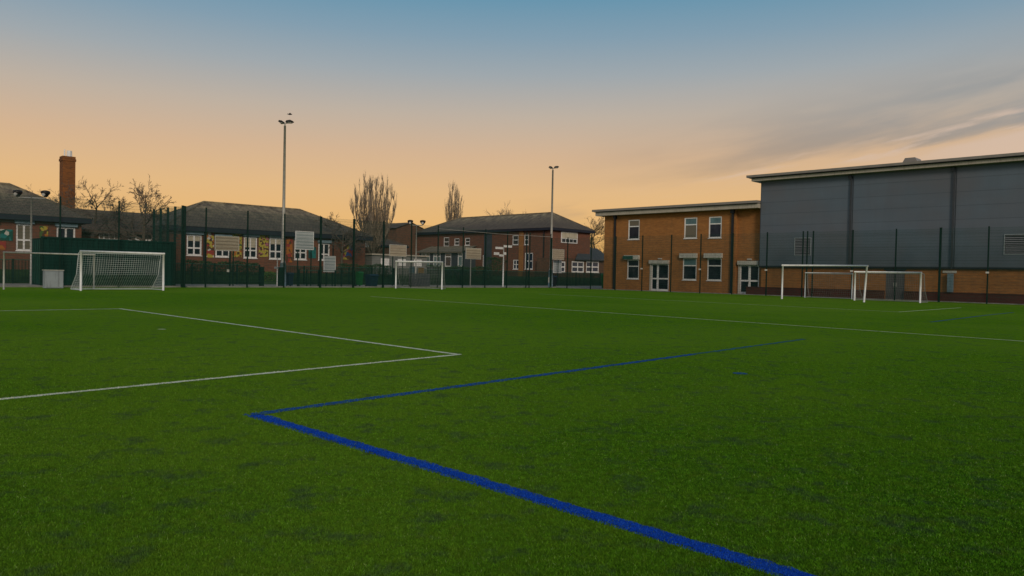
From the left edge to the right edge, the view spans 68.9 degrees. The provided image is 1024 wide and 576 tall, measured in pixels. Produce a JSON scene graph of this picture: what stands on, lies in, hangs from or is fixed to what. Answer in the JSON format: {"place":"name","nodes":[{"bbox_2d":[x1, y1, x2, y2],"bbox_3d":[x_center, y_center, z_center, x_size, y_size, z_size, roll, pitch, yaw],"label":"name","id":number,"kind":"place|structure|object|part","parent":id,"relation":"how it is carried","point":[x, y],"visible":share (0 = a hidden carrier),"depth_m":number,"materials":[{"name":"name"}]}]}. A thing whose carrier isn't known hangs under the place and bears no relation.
{"place":"outdoors","nodes":[
{"label":"outdoors","id":0,"kind":"place"},
{"bbox_2d":[0,269,601,285],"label":"lawn","id":1,"kind":"structure","parent":0,"point":[275,276],"depth_m":70.47,"materials":[{"name":"green plant"}]},
{"bbox_2d":[0,182,92,269],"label":"school wing","id":2,"kind":"structure","parent":1,"relation":"on","point":[6,189],"depth_m":57.00,"materials":[{"name":"brown brick"}]},
{"bbox_2d":[15,224,29,251],"bbox_3d":[-36.724,-3.782,56.188,1.129,2.064,0.160,0,2,-45],"label":"window","id":3,"kind":"structure","parent":2,"relation":"in","point":[20,246],"depth_m":56.30,"materials":[{"name":"white plastic"}]},
{"bbox_2d":[57,227,74,237],"bbox_3d":[-34.748,-3.957,58.156,1.386,1.553,0.160,0,2,-45],"label":"window","id":4,"kind":"structure","parent":2,"relation":"in","point":[69,230],"depth_m":58.27,"materials":[{"name":"white plastic"}]},
{"bbox_2d":[25,185,92,209],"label":"bare tree","id":5,"kind":"object","parent":1,"relation":"on","point":[48,196],"visible":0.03,"depth_m":76.91,"materials":[{"name":"brown plant"}]},
{"bbox_2d":[20,149,179,240],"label":"link building","id":6,"kind":"structure","parent":1,"relation":"on","point":[67,168],"depth_m":65.85,"materials":[{"name":"brown brick"}]},
{"bbox_2d":[99,233,117,238],"bbox_3d":[-34.644,-4.397,64.244,1.785,0.656,0.160,0,2,-45],"label":"window","id":7,"kind":"structure","parent":6,"relation":"in","point":[104,234],"depth_m":64.03,"materials":[{"name":"white plastic"}]},
{"bbox_2d":[130,234,151,240],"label":"window","id":8,"kind":"structure","parent":6,"relation":"in","point":[130,234],"depth_m":66.08,"materials":[{"name":"white plastic"}]},
{"bbox_2d":[52,176,147,237],"bbox_3d":[-35.495,-5.644,64.279,8.055,8.203,7.270,2,2,44],"label":"bare tree","id":9,"kind":"object","parent":1,"relation":"on","point":[75,199],"visible":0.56,"depth_m":63.54,"materials":[{"name":"brown plant"}]},
{"bbox_2d":[89,174,189,240],"bbox_3d":[-28.614,-5.082,57.295,5.970,7.882,7.784,2,1,42],"label":"bare tree","id":10,"kind":"object","parent":1,"relation":"on","point":[140,201],"visible":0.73,"depth_m":57.42,"materials":[{"name":"brown plant"}]},
{"bbox_2d":[186,259,257,276],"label":"hedge","id":11,"kind":"object","parent":1,"relation":"on","point":[235,261],"visible":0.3,"depth_m":66.79,"materials":[{"name":"green plant"}]},
{"bbox_2d":[151,201,373,272],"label":"school bungalow","id":12,"kind":"object","parent":1,"relation":"on","point":[235,209],"visible":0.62,"depth_m":72.62,"materials":[{"name":"red brick"}]},
{"bbox_2d":[186,234,201,255],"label":"window","id":13,"kind":"structure","parent":12,"relation":"in","point":[195,252],"depth_m":67.28,"materials":[{"name":"white plastic"}]},
{"bbox_2d":[215,250,228,257],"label":"window","id":14,"kind":"structure","parent":12,"relation":"in","point":[221,253],"depth_m":69.12,"materials":[{"name":"white plastic"}]},
{"bbox_2d":[244,237,257,258],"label":"window","id":15,"kind":"structure","parent":12,"relation":"in","point":[250,249],"depth_m":71.05,"materials":[{"name":"white plastic"}]},
{"bbox_2d":[269,238,280,259],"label":"window","id":16,"kind":"structure","parent":12,"relation":"in","point":[271,249],"depth_m":72.84,"materials":[{"name":"white plastic"}]},
{"bbox_2d":[294,243,306,260],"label":"window","id":17,"kind":"structure","parent":12,"relation":"in","point":[300,252],"depth_m":74.71,"materials":[{"name":"white plastic"}]},
{"bbox_2d":[318,243,329,260],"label":"window","id":18,"kind":"structure","parent":12,"relation":"in","point":[326,252],"depth_m":76.71,"materials":[{"name":"white plastic"}]},
{"bbox_2d":[264,271,276,280],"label":"hedge","id":19,"kind":"object","parent":1,"relation":"on","point":[265,273],"visible":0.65,"depth_m":68.28,"materials":[{"name":"green plant"}]},
{"bbox_2d":[315,211,371,269],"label":"bare tree","id":20,"kind":"object","parent":1,"relation":"on","point":[360,245],"visible":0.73,"depth_m":76.46,"materials":[{"name":"brown plant"}]},
{"bbox_2d":[337,263,391,277],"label":"hedge","id":21,"kind":"object","parent":1,"relation":"on","point":[368,266],"visible":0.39,"depth_m":76.93,"materials":[{"name":"green plant"}]},
{"bbox_2d":[349,171,397,252],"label":"poplar tree","id":22,"kind":"object","parent":1,"relation":"on","point":[373,216],"visible":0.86,"depth_m":91.25,"materials":[{"name":"brown plant"}]},
{"bbox_2d":[365,238,408,253],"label":"outbuilding","id":23,"kind":"structure","parent":1,"relation":"on","point":[387,242],"depth_m":101.23,"materials":[{"name":"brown brick"}]},
{"bbox_2d":[365,253,428,274],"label":"shed","id":24,"kind":"structure","parent":1,"relation":"on","point":[369,260],"depth_m":83.35,"materials":[{"name":"beige metal"}]},
{"bbox_2d":[381,258,388,265],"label":"window","id":25,"kind":"structure","parent":24,"relation":"in","point":[386,261],"depth_m":82.88,"materials":[{"name":"white plastic"}]},
{"bbox_2d":[379,222,423,254],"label":"brick house","id":26,"kind":"structure","parent":1,"relation":"on","point":[399,238],"depth_m":119.00,"materials":[{"name":"brown brick"}]},
{"bbox_2d":[443,180,463,221],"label":"poplar tree","id":27,"kind":"object","parent":1,"relation":"on","point":[451,212],"visible":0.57,"depth_m":149.58,"materials":[{"name":"brown plant"}]},
{"bbox_2d":[427,265,493,279],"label":"hedge","id":28,"kind":"object","parent":1,"relation":"on","point":[468,268],"visible":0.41,"depth_m":85.98,"materials":[{"name":"green plant"}]},
{"bbox_2d":[486,256,506,275],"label":"hedge","id":29,"kind":"object","parent":1,"relation":"on","point":[493,263],"visible":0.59,"depth_m":92.09,"materials":[{"name":"green plant"}]},
{"bbox_2d":[415,212,594,275],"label":"school block","id":30,"kind":"structure","parent":1,"relation":"on","point":[540,224],"depth_m":106.73,"materials":[{"name":"red brick"}]},
{"bbox_2d":[422,253,429,266],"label":"window","id":31,"kind":"structure","parent":30,"relation":"in","point":[426,254],"depth_m":114.79,"materials":[{"name":"white plastic"}]},
{"bbox_2d":[433,253,440,265],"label":"window","id":32,"kind":"structure","parent":30,"relation":"in","point":[434,257],"depth_m":113.34,"materials":[{"name":"white plastic"}]},
{"bbox_2d":[444,237,448,245],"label":"window","id":33,"kind":"structure","parent":30,"relation":"in","point":[445,244],"depth_m":115.47,"materials":[{"name":"white plastic"}]},
{"bbox_2d":[445,253,450,266],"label":"window","id":34,"kind":"structure","parent":30,"relation":"in","point":[449,260],"depth_m":111.26,"materials":[{"name":"white plastic"}]},
{"bbox_2d":[458,253,461,265],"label":"window","id":35,"kind":"structure","parent":30,"relation":"in","point":[460,256],"depth_m":109.32,"materials":[{"name":"white plastic"}]},
{"bbox_2d":[464,238,469,245],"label":"window","id":36,"kind":"structure","parent":30,"relation":"in","point":[466,242],"depth_m":112.00,"materials":[{"name":"white plastic"}]},
{"bbox_2d":[512,260,517,269],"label":"window","id":37,"kind":"structure","parent":30,"relation":"in","point":[515,262],"depth_m":104.77,"materials":[{"name":"white plastic"}]},
{"bbox_2d":[513,235,517,244],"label":"window","id":38,"kind":"structure","parent":30,"relation":"in","point":[514,238],"depth_m":104.98,"materials":[{"name":"white plastic"}]},
{"bbox_2d":[524,253,532,269],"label":"window","id":39,"kind":"structure","parent":30,"relation":"in","point":[531,267],"depth_m":103.05,"materials":[{"name":"white plastic"}]},
{"bbox_2d":[561,231,577,243],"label":"window","id":40,"kind":"structure","parent":30,"relation":"in","point":[571,235],"depth_m":102.60,"materials":[{"name":"white plastic"}]},
{"bbox_2d":[484,204,525,214],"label":"bare tree","id":41,"kind":"object","parent":1,"relation":"on","point":[508,213],"visible":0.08,"depth_m":148.41,"materials":[{"name":"brown plant"}]},
{"bbox_2d":[537,248,603,277],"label":"annex","id":42,"kind":"object","parent":1,"relation":"on","point":[543,262],"visible":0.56,"depth_m":103.03,"materials":[{"name":"brown brick"}]},
{"bbox_2d":[572,261,583,272],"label":"window","id":43,"kind":"structure","parent":42,"relation":"in","point":[573,263],"depth_m":102.61,"materials":[{"name":"white plastic"}]},
{"bbox_2d":[586,261,598,272],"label":"window","id":44,"kind":"structure","parent":42,"relation":"in","point":[594,263],"depth_m":104.92,"materials":[{"name":"white plastic"}]},
{"bbox_2d":[585,216,604,252],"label":"bare tree","id":45,"kind":"object","parent":1,"relation":"on","point":[597,227],"visible":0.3,"depth_m":116.15,"materials":[{"name":"brown plant"}]},
{"bbox_2d":[0,283,601,287],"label":"paving","id":46,"kind":"structure","parent":0,"point":[357,285],"depth_m":73.07,"materials":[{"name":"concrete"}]},
{"bbox_2d":[13,190,50,283],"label":"twin lamp column","id":47,"kind":"structure","parent":46,"relation":"on","point":[45,193],"depth_m":50.97,"materials":[{"name":"metal"}]},
{"bbox_2d":[32,236,175,285],"bbox_3d":[-26.724,-1.635,49.135,8.030,3.105,2.340,0,2,-45],"label":"storage container","id":48,"kind":"object","parent":46,"relation":"on","point":[52,258],"visible":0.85,"depth_m":47.96,"materials":[{"name":"metal"}]},
{"bbox_2d":[152,205,183,286],"bbox_3d":[-24.570,-2.922,53.252,0.149,5.645,5.546,0,2,-45],"label":"fence","id":49,"kind":"object","parent":46,"relation":"on","point":[174,237],"visible":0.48,"depth_m":52.28,"materials":[{"name":"green metal"}]},
{"bbox_2d":[215,236,238,285],"bbox_3d":[-21.568,-2.008,56.429,1.871,3.816,0.155,0,2,-45],"label":"notice board","id":50,"kind":"object","parent":46,"relation":"on","point":[235,241],"visible":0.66,"depth_m":56.43,"materials":[{"name":"grey metal"}]},
{"bbox_2d":[227,251,230,285],"bbox_3d":[-20.671,-1.375,54.476,0.285,2.621,0.130,0,2,-45],"label":"floodlit post","id":51,"kind":"object","parent":46,"relation":"on","point":[228,270],"visible":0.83,"depth_m":54.50,"materials":[{"name":"metal"}]},
{"bbox_2d":[259,267,263,285],"bbox_3d":[-18.991,-0.831,56.598,0.320,1.560,0.320,0,2,-45],"label":"gate post","id":52,"kind":"object","parent":46,"relation":"on","point":[261,272],"visible":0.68,"depth_m":56.51,"materials":[{"name":"green metal"}]},
{"bbox_2d":[278,267,282,285],"bbox_3d":[-17.879,-0.831,57.709,0.320,1.560,0.320,0,2,-45],"label":"gate post","id":53,"kind":"object","parent":46,"relation":"on","point":[280,277],"visible":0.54,"depth_m":57.59,"materials":[{"name":"green metal"}]},
{"bbox_2d":[278,120,293,285],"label":"floodlight column","id":54,"kind":"structure","parent":46,"relation":"on","point":[284,168],"depth_m":58.15,"materials":[{"name":"grey metal"}]},
{"bbox_2d":[286,272,293,285],"bbox_3d":[-17.815,-0.674,59.806,0.507,1.129,0.585,0,2,-45],"label":"wheelie bin","id":55,"kind":"object","parent":46,"relation":"on","point":[291,275],"visible":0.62,"depth_m":59.64,"materials":[{"name":"blue plastic"}]},
{"bbox_2d":[0,259,603,285],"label":"railing","id":56,"kind":"object","parent":46,"relation":"on","point":[242,273],"visible":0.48,"depth_m":72.18,"materials":[{"name":"green metal"}]},
{"bbox_2d":[295,231,313,285],"bbox_3d":[-16.984,-2.359,60.998,1.640,4.524,0.155,0,2,-45],"label":"notice board","id":57,"kind":"object","parent":46,"relation":"on","point":[298,236],"visible":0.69,"depth_m":60.95,"materials":[{"name":"white plastic"}]},
{"bbox_2d":[298,269,354,285],"bbox_3d":[-15.264,-0.786,61.725,5.294,1.420,0.100,0,2,-45],"label":"railing","id":58,"kind":"object","parent":46,"relation":"on","point":[318,275],"visible":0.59,"depth_m":61.11,"materials":[{"name":"green metal"}]},
{"bbox_2d":[323,256,335,284],"bbox_3d":[-15.339,-1.393,62.680,1.117,2.595,0.155,0,2,-45],"label":"notice board","id":59,"kind":"object","parent":46,"relation":"on","point":[331,263],"visible":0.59,"depth_m":62.61,"materials":[{"name":"white plastic"}]},
{"bbox_2d":[355,271,363,285],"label":"wheelie bin","id":60,"kind":"object","parent":46,"relation":"on","point":[360,275],"visible":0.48,"depth_m":65.84,"materials":[{"name":"green plastic"}]},
{"bbox_2d":[364,274,378,285],"bbox_3d":[-11.878,-0.614,63.129,0.875,1.117,0.953,0,2,-45],"label":"wheelie bin","id":61,"kind":"object","parent":46,"relation":"on","point":[368,280],"visible":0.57,"depth_m":62.89,"materials":[{"name":"blue plastic"}]},
{"bbox_2d":[389,245,406,285],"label":"notice board","id":62,"kind":"object","parent":46,"relation":"on","point":[395,249],"visible":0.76,"depth_m":72.68,"materials":[{"name":"grey metal"}]},
{"bbox_2d":[407,220,425,278],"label":"twin lamp column","id":63,"kind":"structure","parent":46,"relation":"on","point":[422,222],"depth_m":74.24,"materials":[{"name":"metal"}]},
{"bbox_2d":[409,273,429,285],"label":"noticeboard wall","id":64,"kind":"structure","parent":46,"relation":"on","point":[427,280],"depth_m":67.68,"materials":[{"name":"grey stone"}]},
{"bbox_2d":[465,248,480,282],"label":"notice board","id":65,"kind":"object","parent":46,"relation":"on","point":[470,257],"visible":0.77,"depth_m":75.83,"materials":[{"name":"metal"}]},
{"bbox_2d":[494,245,511,286],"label":"signpost","id":66,"kind":"object","parent":46,"relation":"on","point":[496,253],"visible":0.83,"depth_m":78.93,"materials":[{"name":"white metal"}]},
{"bbox_2d":[548,166,558,286],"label":"floodlight column","id":67,"kind":"structure","parent":46,"relation":"on","point":[551,230],"depth_m":80.21,"materials":[{"name":"grey metal"}]},
{"bbox_2d":[553,260,561,273],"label":"notice board","id":68,"kind":"object","parent":46,"relation":"on","point":[559,268],"visible":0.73,"depth_m":92.48,"materials":[{"name":"plastic"}]},
{"bbox_2d":[552,249,563,284],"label":"notice board","id":69,"kind":"object","parent":46,"relation":"on","point":[556,255],"visible":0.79,"depth_m":91.63,"materials":[{"name":"grey metal"}]},
{"bbox_2d":[0,287,1023,575],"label":"turf","id":70,"kind":"structure","parent":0,"point":[402,317],"depth_m":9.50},
{"bbox_2d":[3,251,94,288],"bbox_3d":[-25.812,-0.943,41.773,4.493,2.043,0.090,0,2,-45],"label":"football goal","id":71,"kind":"object","parent":70,"relation":"on","point":[93,255],"visible":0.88,"depth_m":41.29,"materials":[{"name":"white paint"}]},
{"bbox_2d":[43,270,63,287],"bbox_3d":[-26.683,-0.529,43.424,1.008,1.056,0.530,0,2,-45],"label":"equipment cabinet","id":72,"kind":"object","parent":70,"relation":"on","point":[52,278],"visible":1,"depth_m":43.22,"materials":[{"name":"grey metal"}]},
{"bbox_3d":[-26.606,-0.498,43.175,0.624,0.906,0.027,0,2,-45],"label":"door","id":73,"kind":"part","parent":72,"relation":"part of","materials":[{"name":"grey metal"}]},
{"bbox_2d":[70,250,164,290],"bbox_3d":[-22.618,-0.983,42.883,4.451,2.207,1.986,0,2,-45],"label":"football goal","id":74,"kind":"object","parent":70,"relation":"on","point":[80,287],"visible":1,"depth_m":42.75,"materials":[{"name":"white metal"}]},
{"bbox_2d":[0,309,461,399],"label":"white line","id":75,"kind":"object","parent":70,"relation":"on","point":[246,374],"visible":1,"depth_m":11.24,"materials":[{"name":"white paint"}]},
{"bbox_2d":[0,193,551,287],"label":"fence","id":76,"kind":"object","parent":70,"relation":"on","point":[15,228],"visible":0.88,"depth_m":54.37,"materials":[{"name":"green metal"}]},
{"bbox_2d":[395,261,445,288],"bbox_3d":[-7.534,-1.082,61.821,3.988,2.277,1.486,1,1,7],"label":"football goal","id":77,"kind":"object","parent":70,"relation":"on","point":[426,269],"visible":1,"depth_m":61.73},
{"bbox_2d":[250,354,695,414],"bbox_3d":[0.407,1.205,10.355,0.163,0.001,8.633,2,1,42],"label":"blue line","id":78,"kind":"object","parent":70,"relation":"on","point":[411,392],"visible":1,"depth_m":9.14,"materials":[{"name":"paint"}]},
{"bbox_2d":[0,285,1023,304],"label":"kerb","id":79,"kind":"structure","parent":70,"relation":"on","point":[501,287],"depth_m":61.58,"materials":[{"name":"concrete"}]},
{"bbox_2d":[251,414,815,575],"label":"blue line","id":80,"kind":"object","parent":70,"relation":"on","point":[534,496],"visible":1,"depth_m":4.50,"materials":[{"name":"blue paint"}]},
{"bbox_2d":[371,296,1015,340],"bbox_3d":[5.862,1.021,25.550,0.154,0.001,40.632,0,1,-42],"label":"white line","id":81,"kind":"object","parent":70,"relation":"on","point":[735,321],"visible":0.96,"depth_m":23.62,"materials":[{"name":"white paint"}]},
{"bbox_2d":[693,339,804,353],"bbox_3d":[5.074,1.198,15.531,0.149,0.001,5.304,2,1,42],"label":"blue line","id":82,"kind":"object","parent":70,"relation":"on","point":[748,346],"visible":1,"depth_m":15.29,"materials":[{"name":"blue paint"}]},
{"bbox_2d":[552,294,950,311],"bbox_3d":[13.770,0.768,46.837,10.511,0.001,24.677,0,1,-40],"label":"white line","id":83,"kind":"object","parent":70,"relation":"on","point":[810,307],"visible":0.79,"depth_m":38.08,"materials":[{"name":"white paint"}]},
{"bbox_2d":[550,226,1023,303],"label":"fence","id":84,"kind":"object","parent":70,"relation":"on","point":[940,240],"visible":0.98,"depth_m":59.23,"materials":[{"name":"green metal"}]},
{"bbox_2d":[781,265,867,301],"bbox_3d":[20.983,-0.360,50.422,0.120,2.420,5.788,0,2,-45],"label":"football goal","id":85,"kind":"object","parent":70,"relation":"on","point":[866,266],"visible":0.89,"depth_m":49.56,"materials":[{"name":"white metal"}]},
{"bbox_2d":[804,272,855,298],"bbox_3d":[24.141,-0.186,56.625,0.862,1.953,3.604,0,2,-45],"label":"football goal","id":86,"kind":"object","parent":70,"relation":"on","point":[852,274],"visible":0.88,"depth_m":56.77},
{"bbox_2d":[853,271,927,302],"bbox_3d":[26.084,-0.099,51.429,1.686,2.057,4.331,0,2,-45],"label":"football goal","id":87,"kind":"object","parent":70,"relation":"on","point":[891,272],"visible":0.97,"depth_m":51.36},
{"bbox_2d":[933,312,1013,321],"bbox_3d":[19.405,1.184,31.143,0.196,0.001,14.023,2,2,44],"label":"blue line","id":88,"kind":"object","parent":70,"relation":"on","point":[968,317],"visible":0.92,"depth_m":29.97,"materials":[{"name":"paint"}]},
{"bbox_2d":[0,0,1023,251],"label":"sky","id":89,"kind":"structure","parent":0,"point":[635,103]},
{"bbox_2d":[746,152,1023,303],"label":"sports hall","id":90,"kind":"structure","parent":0,"point":[984,192],"depth_m":55.93,"materials":[{"name":"grey metal"}]},
{"bbox_2d":[885,270,904,299],"bbox_3d":[28.951,-0.229,56.432,0.090,2.200,1.355,0,2,-45],"label":"door","id":91,"kind":"structure","parent":90,"relation":"in","point":[902,283],"depth_m":56.41,"materials":[{"name":"metal"}]},
{"label":"asphalt","id":92,"kind":"structure","parent":0,"visible":0},
{"bbox_2d":[592,200,760,293],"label":"brick building","id":93,"kind":"structure","parent":92,"relation":"on","point":[708,221],"depth_m":69.23,"materials":[{"name":"orange brick"}]},
{"bbox_2d":[627,260,638,279],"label":"window","id":94,"kind":"structure","parent":93,"relation":"in","point":[630,269],"depth_m":73.47,"materials":[{"name":"white plastic"}]},
{"bbox_2d":[628,220,639,239],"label":"window","id":95,"kind":"structure","parent":93,"relation":"in","point":[634,225],"depth_m":73.41,"materials":[{"name":"white plastic"}]},
{"bbox_2d":[651,264,668,290],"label":"door","id":96,"kind":"structure","parent":93,"relation":"in","point":[666,267],"depth_m":71.24,"materials":[{"name":"white plastic"}]},
{"bbox_2d":[683,258,696,280],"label":"window","id":97,"kind":"structure","parent":93,"relation":"in","point":[687,273],"depth_m":69.00,"materials":[{"name":"white plastic"}]},
{"bbox_2d":[684,217,696,238],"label":"window","id":98,"kind":"structure","parent":93,"relation":"in","point":[690,228],"depth_m":68.93,"materials":[{"name":"white plastic"}]},
{"bbox_2d":[706,258,721,280],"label":"window","id":99,"kind":"structure","parent":93,"relation":"in","point":[712,262],"depth_m":67.19,"materials":[{"name":"white plastic"}]},
{"bbox_2d":[708,216,721,238],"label":"window","id":100,"kind":"structure","parent":93,"relation":"in","point":[715,223],"depth_m":67.12,"materials":[{"name":"white plastic"}]},
{"bbox_2d":[739,265,758,293],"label":"door","id":101,"kind":"structure","parent":93,"relation":"in","point":[743,267],"depth_m":65.18,"materials":[{"name":"white plastic"}]}
]}

